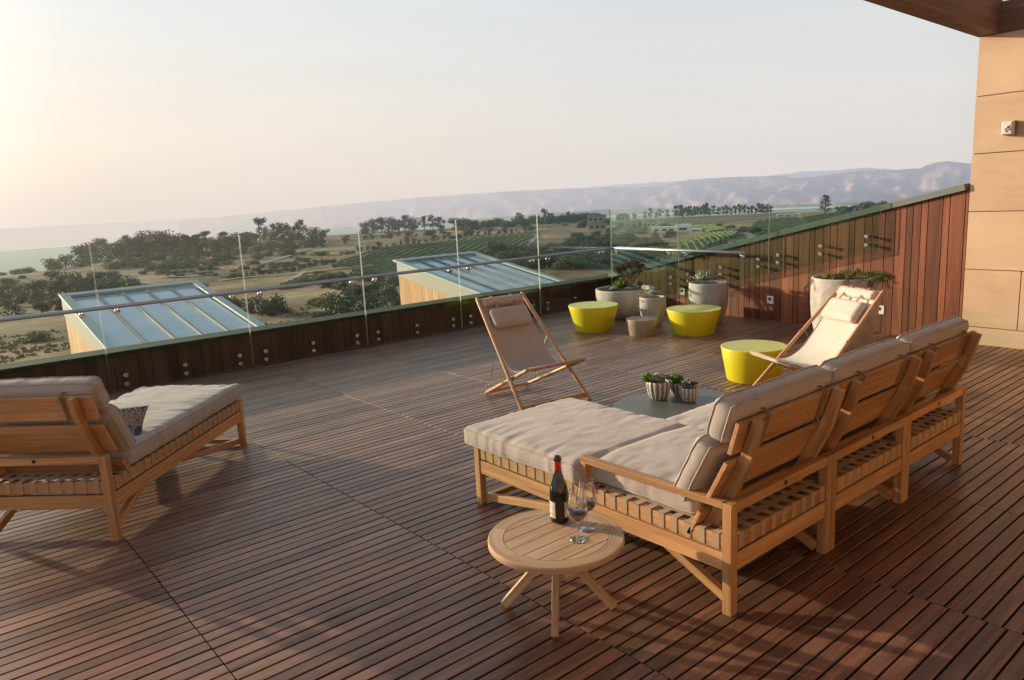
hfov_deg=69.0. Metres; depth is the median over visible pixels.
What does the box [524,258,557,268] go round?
bush
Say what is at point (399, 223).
crest tree
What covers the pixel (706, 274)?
succulent
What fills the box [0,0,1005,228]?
sky
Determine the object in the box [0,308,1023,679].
deck boards
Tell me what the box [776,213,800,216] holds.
greenhouse
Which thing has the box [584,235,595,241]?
bush
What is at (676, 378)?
succulent
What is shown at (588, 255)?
bush
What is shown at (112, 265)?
bush
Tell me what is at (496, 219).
oak tree
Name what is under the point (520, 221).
oak tree
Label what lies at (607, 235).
bush
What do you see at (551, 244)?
bush
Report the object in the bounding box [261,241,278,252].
crest tree
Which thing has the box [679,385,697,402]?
striped pot
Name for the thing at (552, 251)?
bush
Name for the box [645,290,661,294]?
succulent
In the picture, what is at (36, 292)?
bush
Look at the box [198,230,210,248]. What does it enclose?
crest tree
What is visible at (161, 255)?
crest tree
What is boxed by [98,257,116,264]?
bush
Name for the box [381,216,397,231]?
crest tree
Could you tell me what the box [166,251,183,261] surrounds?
crest tree
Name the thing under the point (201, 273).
bush
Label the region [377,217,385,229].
crest tree
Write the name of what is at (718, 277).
succulent
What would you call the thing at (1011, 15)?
roof beam
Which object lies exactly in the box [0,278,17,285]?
bush
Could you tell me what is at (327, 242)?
path
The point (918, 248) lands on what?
sloping wall
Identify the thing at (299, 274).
path
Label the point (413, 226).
crest tree
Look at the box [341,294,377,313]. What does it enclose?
bush
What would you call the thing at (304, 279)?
vineyard
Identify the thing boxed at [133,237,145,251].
crest tree
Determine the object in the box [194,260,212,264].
bush
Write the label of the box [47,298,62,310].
bush
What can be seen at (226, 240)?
crest tree
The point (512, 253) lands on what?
bush
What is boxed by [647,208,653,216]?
eucalyptus tree
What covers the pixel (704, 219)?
field
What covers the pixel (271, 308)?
bush
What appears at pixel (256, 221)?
eucalyptus tree
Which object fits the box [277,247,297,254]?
crest tree
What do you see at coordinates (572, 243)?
bush
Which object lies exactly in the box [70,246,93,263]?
oak tree
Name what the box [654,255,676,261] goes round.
bush
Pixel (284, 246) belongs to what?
bush
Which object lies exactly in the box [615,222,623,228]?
bush
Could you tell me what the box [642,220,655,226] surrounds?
house
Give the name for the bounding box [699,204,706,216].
eucalyptus tree
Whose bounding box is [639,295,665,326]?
urn planter
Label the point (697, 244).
field
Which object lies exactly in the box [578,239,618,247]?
bush
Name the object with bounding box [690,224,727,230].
vineyard
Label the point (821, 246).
glass panel
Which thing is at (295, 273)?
path
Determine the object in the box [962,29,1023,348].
stone wall
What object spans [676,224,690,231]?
shed
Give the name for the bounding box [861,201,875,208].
oak tree
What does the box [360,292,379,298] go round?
bush
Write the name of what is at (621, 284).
succulent
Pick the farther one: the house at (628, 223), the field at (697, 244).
the house at (628, 223)
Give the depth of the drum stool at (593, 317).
12.12 m
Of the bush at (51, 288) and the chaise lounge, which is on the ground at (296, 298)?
the bush at (51, 288)
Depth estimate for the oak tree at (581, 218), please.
1044.44 m
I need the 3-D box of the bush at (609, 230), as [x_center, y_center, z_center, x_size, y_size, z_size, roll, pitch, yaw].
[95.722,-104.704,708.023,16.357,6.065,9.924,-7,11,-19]
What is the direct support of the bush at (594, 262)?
on the ground at (296, 298)
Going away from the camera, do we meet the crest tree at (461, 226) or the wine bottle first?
the wine bottle
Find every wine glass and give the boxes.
[566,487,587,542]
[576,479,596,531]
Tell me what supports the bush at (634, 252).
on the ground at (296, 298)
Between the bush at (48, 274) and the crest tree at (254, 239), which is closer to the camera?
the bush at (48, 274)
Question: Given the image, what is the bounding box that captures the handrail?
[0,247,745,321]
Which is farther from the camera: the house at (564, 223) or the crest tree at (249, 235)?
the house at (564, 223)
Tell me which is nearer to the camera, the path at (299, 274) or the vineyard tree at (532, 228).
the path at (299, 274)
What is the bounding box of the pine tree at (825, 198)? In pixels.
[816,194,833,213]
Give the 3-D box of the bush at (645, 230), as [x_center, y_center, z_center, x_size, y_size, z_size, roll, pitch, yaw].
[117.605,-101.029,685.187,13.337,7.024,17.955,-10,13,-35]
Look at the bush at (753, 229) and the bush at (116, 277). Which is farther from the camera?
the bush at (753, 229)
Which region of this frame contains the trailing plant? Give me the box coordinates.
[803,266,898,289]
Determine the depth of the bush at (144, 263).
538.77 m
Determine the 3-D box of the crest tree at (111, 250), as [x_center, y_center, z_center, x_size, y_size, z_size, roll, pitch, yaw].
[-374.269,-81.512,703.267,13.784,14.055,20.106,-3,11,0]
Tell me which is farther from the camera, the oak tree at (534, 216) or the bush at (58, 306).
the oak tree at (534, 216)
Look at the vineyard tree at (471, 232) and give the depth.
772.61 m
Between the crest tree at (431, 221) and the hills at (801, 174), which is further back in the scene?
the hills at (801, 174)
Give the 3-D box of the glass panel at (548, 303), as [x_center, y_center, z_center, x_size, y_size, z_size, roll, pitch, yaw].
[1.257,-1.583,14.667,2.003,1.873,0.109,-12,14,-39]
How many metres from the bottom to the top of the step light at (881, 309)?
0.126 m
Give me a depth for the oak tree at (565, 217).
1054.40 m
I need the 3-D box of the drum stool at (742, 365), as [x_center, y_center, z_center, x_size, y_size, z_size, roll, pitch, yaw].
[2.821,0.259,8.689,0.744,0.395,0.744,-12,14,-39]
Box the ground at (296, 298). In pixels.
[0,205,871,363]
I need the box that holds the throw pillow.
[118,405,148,435]
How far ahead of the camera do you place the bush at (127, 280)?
331.23 m
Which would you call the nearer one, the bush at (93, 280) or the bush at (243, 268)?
the bush at (93, 280)
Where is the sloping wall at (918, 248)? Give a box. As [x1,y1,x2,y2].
[608,183,969,334]
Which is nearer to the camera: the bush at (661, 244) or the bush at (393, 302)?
the bush at (393, 302)
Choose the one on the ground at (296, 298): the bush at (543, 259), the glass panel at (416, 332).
the bush at (543, 259)
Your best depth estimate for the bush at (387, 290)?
229.55 m
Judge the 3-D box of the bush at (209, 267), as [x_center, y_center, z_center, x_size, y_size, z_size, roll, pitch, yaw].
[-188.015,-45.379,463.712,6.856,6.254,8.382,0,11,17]
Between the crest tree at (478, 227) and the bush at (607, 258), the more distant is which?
the crest tree at (478, 227)
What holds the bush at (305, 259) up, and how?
on the ground at (296, 298)
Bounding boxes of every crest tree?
[98,244,114,258]
[105,247,121,258]
[112,237,133,257]
[116,234,136,252]
[132,237,153,253]
[133,230,162,253]
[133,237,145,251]
[147,229,173,237]
[148,234,178,254]
[152,232,182,245]
[153,252,167,260]
[158,235,182,252]
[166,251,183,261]
[169,234,191,252]
[179,234,189,251]
[185,237,200,254]
[190,233,207,249]
[191,248,207,259]
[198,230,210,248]
[202,237,213,249]
[204,239,223,252]
[205,249,215,256]
[208,236,227,250]
[216,231,226,237]
[222,236,233,247]
[223,232,247,250]
[232,237,248,248]
[236,246,248,254]
[242,232,255,246]
[247,244,265,255]
[250,234,259,244]
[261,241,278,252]
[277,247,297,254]
[357,222,371,232]
[364,218,383,232]
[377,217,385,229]
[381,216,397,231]
[388,219,405,230]
[401,214,411,227]
[402,216,421,230]
[417,215,428,229]
[427,215,437,229]
[434,217,445,229]
[447,218,461,229]
[453,218,469,230]
[461,219,478,229]
[471,220,480,229]
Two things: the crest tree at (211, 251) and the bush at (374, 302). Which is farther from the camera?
the crest tree at (211, 251)
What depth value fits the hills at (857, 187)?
10030.63 m
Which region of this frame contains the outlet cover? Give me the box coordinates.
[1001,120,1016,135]
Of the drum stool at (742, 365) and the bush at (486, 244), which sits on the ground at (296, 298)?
the bush at (486, 244)
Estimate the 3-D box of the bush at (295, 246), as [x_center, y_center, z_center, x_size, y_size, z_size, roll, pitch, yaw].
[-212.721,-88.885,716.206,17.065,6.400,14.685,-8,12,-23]
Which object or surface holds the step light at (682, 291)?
attached to the sloping wall at (918, 248)
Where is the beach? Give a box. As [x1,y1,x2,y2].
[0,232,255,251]
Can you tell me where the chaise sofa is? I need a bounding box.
[464,364,844,616]
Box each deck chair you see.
[475,292,591,409]
[750,284,884,385]
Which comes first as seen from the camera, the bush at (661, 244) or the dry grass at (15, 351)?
the dry grass at (15, 351)
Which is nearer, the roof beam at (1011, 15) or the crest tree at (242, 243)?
the roof beam at (1011, 15)
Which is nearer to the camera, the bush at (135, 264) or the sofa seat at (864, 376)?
the sofa seat at (864, 376)
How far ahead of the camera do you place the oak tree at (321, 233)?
877.12 m
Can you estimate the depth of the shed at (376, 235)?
909.30 m
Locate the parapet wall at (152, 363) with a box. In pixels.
[0,275,613,393]
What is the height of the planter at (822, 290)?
1.000 m
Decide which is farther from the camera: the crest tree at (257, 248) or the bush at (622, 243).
the crest tree at (257, 248)
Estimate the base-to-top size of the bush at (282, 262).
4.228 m
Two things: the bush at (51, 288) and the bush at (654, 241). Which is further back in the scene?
the bush at (654, 241)
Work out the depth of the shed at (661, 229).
664.61 m
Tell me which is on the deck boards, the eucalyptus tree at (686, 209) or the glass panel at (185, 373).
the glass panel at (185, 373)
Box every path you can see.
[220,265,372,280]
[249,238,328,265]
[284,271,305,281]
[524,234,538,246]
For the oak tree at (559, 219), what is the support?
on the ground at (296, 298)
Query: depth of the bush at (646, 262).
284.59 m
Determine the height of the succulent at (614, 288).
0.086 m
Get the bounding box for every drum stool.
[568,301,617,332]
[626,316,657,336]
[666,304,721,336]
[721,340,786,384]
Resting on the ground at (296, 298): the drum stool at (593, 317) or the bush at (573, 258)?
the bush at (573, 258)
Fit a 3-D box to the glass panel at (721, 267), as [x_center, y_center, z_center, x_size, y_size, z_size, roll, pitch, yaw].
[3.673,-1.541,13.004,0.109,1.563,1.939,-10,13,-34]
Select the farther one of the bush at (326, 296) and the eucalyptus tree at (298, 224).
the eucalyptus tree at (298, 224)
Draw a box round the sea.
[0,218,198,249]
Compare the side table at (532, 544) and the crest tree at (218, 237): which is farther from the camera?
the crest tree at (218, 237)
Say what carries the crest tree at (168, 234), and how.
on the ground at (296, 298)
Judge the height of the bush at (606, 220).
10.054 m
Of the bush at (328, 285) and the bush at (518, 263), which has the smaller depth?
the bush at (328, 285)
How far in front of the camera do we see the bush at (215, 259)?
558.00 m
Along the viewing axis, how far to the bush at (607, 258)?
305.88 m
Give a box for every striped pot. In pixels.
[646,379,670,400]
[670,381,683,396]
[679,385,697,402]
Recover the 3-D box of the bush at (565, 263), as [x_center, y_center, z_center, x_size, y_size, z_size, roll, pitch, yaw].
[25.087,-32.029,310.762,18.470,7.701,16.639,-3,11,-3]
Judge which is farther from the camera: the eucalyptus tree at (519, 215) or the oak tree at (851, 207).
the eucalyptus tree at (519, 215)
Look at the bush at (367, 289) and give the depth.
242.90 m
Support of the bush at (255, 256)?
on the ground at (296, 298)
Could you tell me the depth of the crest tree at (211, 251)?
615.87 m
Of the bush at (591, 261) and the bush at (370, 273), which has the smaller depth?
the bush at (370, 273)
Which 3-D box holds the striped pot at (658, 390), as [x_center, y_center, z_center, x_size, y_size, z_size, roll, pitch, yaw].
[1.347,0.457,6.853,0.226,0.172,0.221,-12,14,-39]
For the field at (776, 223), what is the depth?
776.62 m
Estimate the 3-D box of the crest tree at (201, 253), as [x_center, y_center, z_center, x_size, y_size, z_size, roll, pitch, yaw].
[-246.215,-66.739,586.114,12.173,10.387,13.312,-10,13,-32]
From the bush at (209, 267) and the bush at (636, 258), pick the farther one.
the bush at (209, 267)
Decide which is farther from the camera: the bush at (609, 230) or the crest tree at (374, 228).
the crest tree at (374, 228)
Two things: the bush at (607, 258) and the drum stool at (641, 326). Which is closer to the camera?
the drum stool at (641, 326)
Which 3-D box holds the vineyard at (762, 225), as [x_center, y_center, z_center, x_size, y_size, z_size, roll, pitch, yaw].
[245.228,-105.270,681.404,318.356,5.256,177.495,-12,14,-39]
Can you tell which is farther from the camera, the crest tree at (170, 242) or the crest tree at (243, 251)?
the crest tree at (170, 242)
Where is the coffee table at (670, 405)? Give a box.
[613,388,724,418]
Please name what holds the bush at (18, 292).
on the ground at (296, 298)
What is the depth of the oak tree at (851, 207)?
899.78 m
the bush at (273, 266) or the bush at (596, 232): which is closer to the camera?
the bush at (273, 266)
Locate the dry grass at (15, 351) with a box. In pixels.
[0,305,329,363]
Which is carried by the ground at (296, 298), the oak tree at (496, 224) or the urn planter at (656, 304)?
the oak tree at (496, 224)
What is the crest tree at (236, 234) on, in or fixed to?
on the ground at (296, 298)
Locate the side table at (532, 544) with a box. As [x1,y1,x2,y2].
[488,508,624,637]
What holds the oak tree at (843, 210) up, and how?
on the ground at (296, 298)
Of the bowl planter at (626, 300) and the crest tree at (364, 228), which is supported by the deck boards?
the bowl planter at (626, 300)
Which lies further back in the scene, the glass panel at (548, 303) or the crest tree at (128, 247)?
the crest tree at (128, 247)
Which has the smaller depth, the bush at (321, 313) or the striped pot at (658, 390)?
the striped pot at (658, 390)
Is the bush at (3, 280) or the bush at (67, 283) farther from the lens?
the bush at (3, 280)
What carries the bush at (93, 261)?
on the ground at (296, 298)
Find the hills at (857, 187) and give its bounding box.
[178,161,971,236]
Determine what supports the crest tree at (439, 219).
on the ground at (296, 298)
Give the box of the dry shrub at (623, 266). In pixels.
[612,258,649,286]
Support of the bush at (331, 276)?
on the ground at (296, 298)
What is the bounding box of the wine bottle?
[549,455,568,523]
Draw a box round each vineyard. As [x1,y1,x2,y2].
[280,271,350,284]
[331,230,533,276]
[672,230,738,253]
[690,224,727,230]
[751,216,807,233]
[801,212,850,222]
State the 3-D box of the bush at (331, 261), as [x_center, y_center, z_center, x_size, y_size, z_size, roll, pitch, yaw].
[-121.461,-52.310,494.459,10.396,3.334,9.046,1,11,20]
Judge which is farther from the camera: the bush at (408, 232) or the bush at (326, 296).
the bush at (408, 232)
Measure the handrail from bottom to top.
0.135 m
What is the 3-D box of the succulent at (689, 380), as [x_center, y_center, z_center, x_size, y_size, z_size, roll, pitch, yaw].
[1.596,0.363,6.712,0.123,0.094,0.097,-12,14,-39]
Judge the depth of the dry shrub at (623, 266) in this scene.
13.50 m
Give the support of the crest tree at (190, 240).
on the ground at (296, 298)
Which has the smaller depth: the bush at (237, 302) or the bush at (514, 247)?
the bush at (237, 302)
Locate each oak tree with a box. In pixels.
[40,258,60,270]
[56,254,75,267]
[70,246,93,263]
[73,244,99,258]
[80,237,108,258]
[96,240,108,257]
[260,228,279,245]
[278,230,301,246]
[301,227,323,242]
[314,229,329,239]
[480,220,495,229]
[491,220,502,226]
[492,217,505,221]
[500,223,516,227]
[515,218,527,226]
[532,215,542,223]
[534,217,549,223]
[555,216,562,223]
[557,214,570,221]
[571,214,586,222]
[576,212,589,221]
[833,206,841,212]
[840,205,849,212]
[845,205,857,211]
[858,202,868,209]
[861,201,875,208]
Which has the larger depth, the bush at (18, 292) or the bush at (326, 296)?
the bush at (18, 292)
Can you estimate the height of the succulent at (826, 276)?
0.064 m
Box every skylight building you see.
[59,280,264,353]
[393,251,565,304]
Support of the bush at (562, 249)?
on the ground at (296, 298)
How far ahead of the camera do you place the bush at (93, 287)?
321.65 m
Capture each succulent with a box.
[608,286,618,290]
[612,278,628,288]
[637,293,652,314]
[640,372,654,381]
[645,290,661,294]
[651,372,670,380]
[670,373,685,382]
[681,380,698,385]
[683,376,694,385]
[693,274,715,279]
[695,269,716,280]
[712,275,725,279]
[821,274,834,278]
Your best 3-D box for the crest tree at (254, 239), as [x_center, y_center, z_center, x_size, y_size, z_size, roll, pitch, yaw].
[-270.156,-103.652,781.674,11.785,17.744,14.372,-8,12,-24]
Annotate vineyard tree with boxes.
[375,241,382,248]
[404,237,410,243]
[467,230,473,235]
[527,225,535,230]
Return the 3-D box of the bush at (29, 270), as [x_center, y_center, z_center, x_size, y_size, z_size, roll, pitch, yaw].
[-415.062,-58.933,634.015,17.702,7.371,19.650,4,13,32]
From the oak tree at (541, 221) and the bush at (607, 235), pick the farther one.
the oak tree at (541, 221)
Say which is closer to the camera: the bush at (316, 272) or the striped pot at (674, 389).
the striped pot at (674, 389)
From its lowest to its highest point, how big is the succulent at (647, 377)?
0.105 m
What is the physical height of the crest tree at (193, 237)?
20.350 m
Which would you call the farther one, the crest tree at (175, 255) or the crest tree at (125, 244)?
the crest tree at (125, 244)
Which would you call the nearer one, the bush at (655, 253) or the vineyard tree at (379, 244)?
the bush at (655, 253)
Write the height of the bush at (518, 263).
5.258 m
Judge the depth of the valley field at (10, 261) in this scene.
4932.46 m
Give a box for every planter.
[596,285,654,319]
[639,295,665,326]
[689,280,728,322]
[810,273,879,353]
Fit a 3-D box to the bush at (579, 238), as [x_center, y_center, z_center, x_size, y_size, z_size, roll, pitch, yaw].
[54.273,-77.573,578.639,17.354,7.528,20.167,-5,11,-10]
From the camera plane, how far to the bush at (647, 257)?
351.69 m
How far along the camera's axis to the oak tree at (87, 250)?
810.49 m
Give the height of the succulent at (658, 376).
0.080 m
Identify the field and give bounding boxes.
[0,234,268,274]
[477,208,847,226]
[605,210,793,222]
[607,205,870,216]
[673,233,737,254]
[754,217,798,234]
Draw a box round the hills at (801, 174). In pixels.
[591,167,914,187]
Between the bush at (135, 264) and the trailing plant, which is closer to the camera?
the trailing plant
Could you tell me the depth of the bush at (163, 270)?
471.97 m
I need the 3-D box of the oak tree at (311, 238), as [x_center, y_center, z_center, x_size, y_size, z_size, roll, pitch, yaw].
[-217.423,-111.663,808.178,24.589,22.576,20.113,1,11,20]
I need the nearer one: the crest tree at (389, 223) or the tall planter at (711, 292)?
the tall planter at (711, 292)
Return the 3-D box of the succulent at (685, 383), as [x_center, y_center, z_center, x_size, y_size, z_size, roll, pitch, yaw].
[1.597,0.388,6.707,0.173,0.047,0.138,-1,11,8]
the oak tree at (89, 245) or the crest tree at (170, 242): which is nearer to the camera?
the crest tree at (170, 242)
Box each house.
[561,222,568,225]
[586,213,604,222]
[587,221,607,229]
[616,213,629,220]
[619,220,637,227]
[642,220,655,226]
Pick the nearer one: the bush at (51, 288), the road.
the bush at (51, 288)
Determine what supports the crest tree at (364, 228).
on the ground at (296, 298)
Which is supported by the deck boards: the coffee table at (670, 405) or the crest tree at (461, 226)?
the coffee table at (670, 405)
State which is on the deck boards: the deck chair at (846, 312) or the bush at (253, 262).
the deck chair at (846, 312)
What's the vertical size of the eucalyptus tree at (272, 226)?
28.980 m
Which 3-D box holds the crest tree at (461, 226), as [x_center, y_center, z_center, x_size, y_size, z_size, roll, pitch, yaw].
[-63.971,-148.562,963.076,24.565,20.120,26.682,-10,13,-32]
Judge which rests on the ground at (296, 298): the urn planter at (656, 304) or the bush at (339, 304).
the bush at (339, 304)
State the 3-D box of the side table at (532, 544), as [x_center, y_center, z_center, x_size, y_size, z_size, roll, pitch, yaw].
[0.245,1.255,4.030,0.730,0.425,0.730,-12,14,-39]
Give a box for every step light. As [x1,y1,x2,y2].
[680,288,684,294]
[767,296,773,303]
[878,305,883,313]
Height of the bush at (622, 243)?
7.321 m
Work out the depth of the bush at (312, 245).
739.98 m
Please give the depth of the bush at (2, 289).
354.88 m
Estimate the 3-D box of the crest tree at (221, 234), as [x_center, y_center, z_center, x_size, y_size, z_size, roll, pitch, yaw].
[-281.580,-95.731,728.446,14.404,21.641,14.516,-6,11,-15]
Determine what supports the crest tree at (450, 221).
on the ground at (296, 298)
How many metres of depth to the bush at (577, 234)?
659.35 m
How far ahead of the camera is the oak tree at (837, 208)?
904.20 m
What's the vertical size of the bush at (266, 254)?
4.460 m
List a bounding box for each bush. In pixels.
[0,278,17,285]
[0,281,25,297]
[0,291,13,305]
[0,294,28,315]
[5,286,33,299]
[12,266,38,273]
[14,330,53,343]
[17,279,55,300]
[26,298,55,312]
[35,280,62,298]
[41,270,60,277]
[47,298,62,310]
[49,259,65,269]
[49,270,82,293]
[61,278,93,296]
[71,262,90,267]
[71,273,107,289]
[76,278,115,285]
[81,258,100,263]
[84,278,125,295]
[85,271,104,277]
[94,270,120,276]
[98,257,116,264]
[100,259,129,269]
[102,275,139,293]
[106,275,122,279]
[113,281,151,293]
[125,260,150,267]
[139,261,148,266]
[142,262,172,271]
[155,271,180,275]
[156,268,173,273]
[163,261,189,269]
[177,265,187,269]
[192,271,207,274]
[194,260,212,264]
[196,265,206,270]
[205,262,215,270]
[207,257,229,260]
[215,260,233,264]
[225,295,246,307]
[239,265,247,269]
[241,296,265,313]
[245,258,259,264]
[251,254,264,259]
[253,293,290,316]
[254,251,274,255]
[268,261,290,266]
[268,263,287,268]
[279,244,292,248]
[281,244,299,248]
[298,257,312,261]
[305,296,333,306]
[308,242,321,247]
[309,272,337,281]
[309,310,334,317]
[310,251,328,255]
[311,270,326,274]
[315,277,339,287]
[315,292,337,304]
[321,291,368,314]
[322,258,337,262]
[323,274,339,279]
[331,281,349,289]
[336,271,347,277]
[339,283,363,295]
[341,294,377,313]
[354,283,386,293]
[358,270,385,282]
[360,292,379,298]
[360,294,397,309]
[369,282,386,288]
[370,275,398,285]
[375,283,398,297]
[375,296,400,307]
[402,231,413,237]
[423,230,436,235]
[485,242,503,251]
[487,243,507,251]
[488,250,500,255]
[498,249,521,262]
[506,244,529,252]
[511,260,525,266]
[512,250,536,262]
[521,254,554,267]
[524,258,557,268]
[529,249,564,255]
[535,254,555,267]
[537,245,550,248]
[544,242,570,248]
[545,244,574,252]
[551,254,591,269]
[558,256,585,267]
[564,241,577,250]
[568,253,594,258]
[570,232,582,236]
[572,235,587,241]
[575,256,601,266]
[576,222,587,227]
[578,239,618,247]
[578,241,594,254]
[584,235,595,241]
[584,251,605,256]
[588,245,609,254]
[589,231,600,234]
[590,257,608,267]
[593,254,618,269]
[595,250,646,259]
[600,256,627,267]
[602,232,623,239]
[602,240,628,246]
[603,218,611,224]
[605,227,618,232]
[609,232,634,241]
[612,251,634,260]
[613,259,657,266]
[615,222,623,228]
[628,236,638,241]
[628,253,640,261]
[631,226,646,232]
[632,229,645,233]
[632,241,649,247]
[635,246,666,261]
[638,235,661,241]
[639,252,653,262]
[645,240,659,247]
[650,239,670,247]
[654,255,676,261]
[661,234,677,237]
[748,226,761,232]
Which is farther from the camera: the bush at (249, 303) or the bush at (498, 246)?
the bush at (498, 246)
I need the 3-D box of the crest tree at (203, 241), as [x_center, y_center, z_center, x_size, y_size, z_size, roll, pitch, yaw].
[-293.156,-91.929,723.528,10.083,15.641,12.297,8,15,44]
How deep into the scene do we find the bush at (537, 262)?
327.00 m
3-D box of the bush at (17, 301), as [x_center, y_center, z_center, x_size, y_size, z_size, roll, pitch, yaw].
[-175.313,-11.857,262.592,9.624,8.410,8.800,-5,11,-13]
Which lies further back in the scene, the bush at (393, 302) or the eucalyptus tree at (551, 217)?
the eucalyptus tree at (551, 217)
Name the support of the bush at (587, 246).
on the ground at (296, 298)
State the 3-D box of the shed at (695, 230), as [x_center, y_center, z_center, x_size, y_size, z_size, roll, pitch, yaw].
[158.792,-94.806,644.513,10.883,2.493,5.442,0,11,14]
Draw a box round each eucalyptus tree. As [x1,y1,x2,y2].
[252,217,268,243]
[269,222,283,240]
[275,222,291,241]
[289,218,307,245]
[515,212,523,223]
[541,208,550,217]
[547,212,554,223]
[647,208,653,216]
[673,205,677,217]
[678,204,683,214]
[683,207,688,217]
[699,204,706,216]
[723,205,730,213]
[737,204,743,212]
[757,203,763,211]
[764,204,770,214]
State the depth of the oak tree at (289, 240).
747.00 m
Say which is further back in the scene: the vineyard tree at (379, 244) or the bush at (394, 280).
the vineyard tree at (379, 244)
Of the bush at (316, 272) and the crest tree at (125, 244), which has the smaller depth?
the bush at (316, 272)
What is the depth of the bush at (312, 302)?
226.93 m
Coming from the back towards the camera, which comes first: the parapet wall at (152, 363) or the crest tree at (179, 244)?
the crest tree at (179, 244)
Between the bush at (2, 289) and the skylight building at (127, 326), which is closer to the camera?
the skylight building at (127, 326)
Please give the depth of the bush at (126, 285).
315.45 m
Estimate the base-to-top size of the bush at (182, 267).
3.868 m
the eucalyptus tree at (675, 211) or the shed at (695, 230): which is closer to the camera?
the shed at (695, 230)
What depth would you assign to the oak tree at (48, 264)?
633.97 m
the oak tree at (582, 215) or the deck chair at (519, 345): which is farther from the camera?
the oak tree at (582, 215)
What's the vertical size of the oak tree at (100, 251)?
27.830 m
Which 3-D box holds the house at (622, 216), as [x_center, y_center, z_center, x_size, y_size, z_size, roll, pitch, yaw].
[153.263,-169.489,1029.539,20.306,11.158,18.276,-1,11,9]
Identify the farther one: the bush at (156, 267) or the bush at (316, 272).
the bush at (156, 267)
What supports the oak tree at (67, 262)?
on the ground at (296, 298)
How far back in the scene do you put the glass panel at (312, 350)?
11.26 m
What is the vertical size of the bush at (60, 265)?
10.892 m
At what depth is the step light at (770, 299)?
12.43 m
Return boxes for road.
[724,229,755,238]
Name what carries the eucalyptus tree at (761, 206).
on the ground at (296, 298)
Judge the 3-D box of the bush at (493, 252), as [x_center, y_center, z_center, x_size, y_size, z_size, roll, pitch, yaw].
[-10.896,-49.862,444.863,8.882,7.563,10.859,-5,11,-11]
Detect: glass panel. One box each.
[7,246,110,387]
[90,235,253,391]
[239,226,367,365]
[358,223,461,344]
[456,214,540,327]
[537,210,612,313]
[609,208,678,295]
[678,205,769,291]
[769,202,880,264]
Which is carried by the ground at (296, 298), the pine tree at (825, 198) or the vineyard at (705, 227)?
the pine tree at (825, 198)
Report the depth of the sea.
14713.31 m
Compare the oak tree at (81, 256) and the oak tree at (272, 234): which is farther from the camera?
the oak tree at (272, 234)
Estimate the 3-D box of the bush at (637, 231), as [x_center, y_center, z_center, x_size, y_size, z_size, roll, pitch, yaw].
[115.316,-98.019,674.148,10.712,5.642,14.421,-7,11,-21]
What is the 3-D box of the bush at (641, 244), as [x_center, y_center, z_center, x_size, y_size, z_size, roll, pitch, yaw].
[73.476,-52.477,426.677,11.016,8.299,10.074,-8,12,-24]
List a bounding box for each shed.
[170,268,195,273]
[360,234,379,237]
[651,226,675,233]
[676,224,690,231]
[689,229,701,231]
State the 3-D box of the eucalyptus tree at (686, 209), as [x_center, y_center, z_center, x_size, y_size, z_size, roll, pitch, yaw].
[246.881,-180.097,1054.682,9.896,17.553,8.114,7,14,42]
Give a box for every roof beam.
[864,0,1002,37]
[999,0,1023,33]
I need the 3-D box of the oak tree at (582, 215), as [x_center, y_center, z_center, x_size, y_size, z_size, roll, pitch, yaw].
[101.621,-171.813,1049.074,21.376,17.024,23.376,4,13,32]
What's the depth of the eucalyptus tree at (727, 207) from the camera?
1053.56 m
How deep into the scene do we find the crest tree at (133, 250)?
699.45 m
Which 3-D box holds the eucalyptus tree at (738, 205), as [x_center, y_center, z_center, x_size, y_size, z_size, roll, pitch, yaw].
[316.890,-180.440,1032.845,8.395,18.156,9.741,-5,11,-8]
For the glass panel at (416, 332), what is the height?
1.873 m
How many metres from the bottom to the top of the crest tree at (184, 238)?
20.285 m
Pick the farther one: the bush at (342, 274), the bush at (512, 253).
the bush at (512, 253)
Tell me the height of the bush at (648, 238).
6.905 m
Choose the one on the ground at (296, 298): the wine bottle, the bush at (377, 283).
the bush at (377, 283)
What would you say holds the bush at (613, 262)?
on the ground at (296, 298)
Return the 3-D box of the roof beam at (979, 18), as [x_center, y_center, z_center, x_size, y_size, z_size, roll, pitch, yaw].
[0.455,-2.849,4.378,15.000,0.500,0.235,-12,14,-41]
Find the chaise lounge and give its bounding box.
[0,376,246,541]
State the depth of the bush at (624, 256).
337.58 m
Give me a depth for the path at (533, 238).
647.20 m
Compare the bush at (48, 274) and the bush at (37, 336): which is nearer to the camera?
the bush at (37, 336)
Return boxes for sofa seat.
[667,338,922,550]
[856,316,981,500]
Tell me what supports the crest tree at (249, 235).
on the ground at (296, 298)
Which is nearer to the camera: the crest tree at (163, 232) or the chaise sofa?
the chaise sofa
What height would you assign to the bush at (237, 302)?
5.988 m

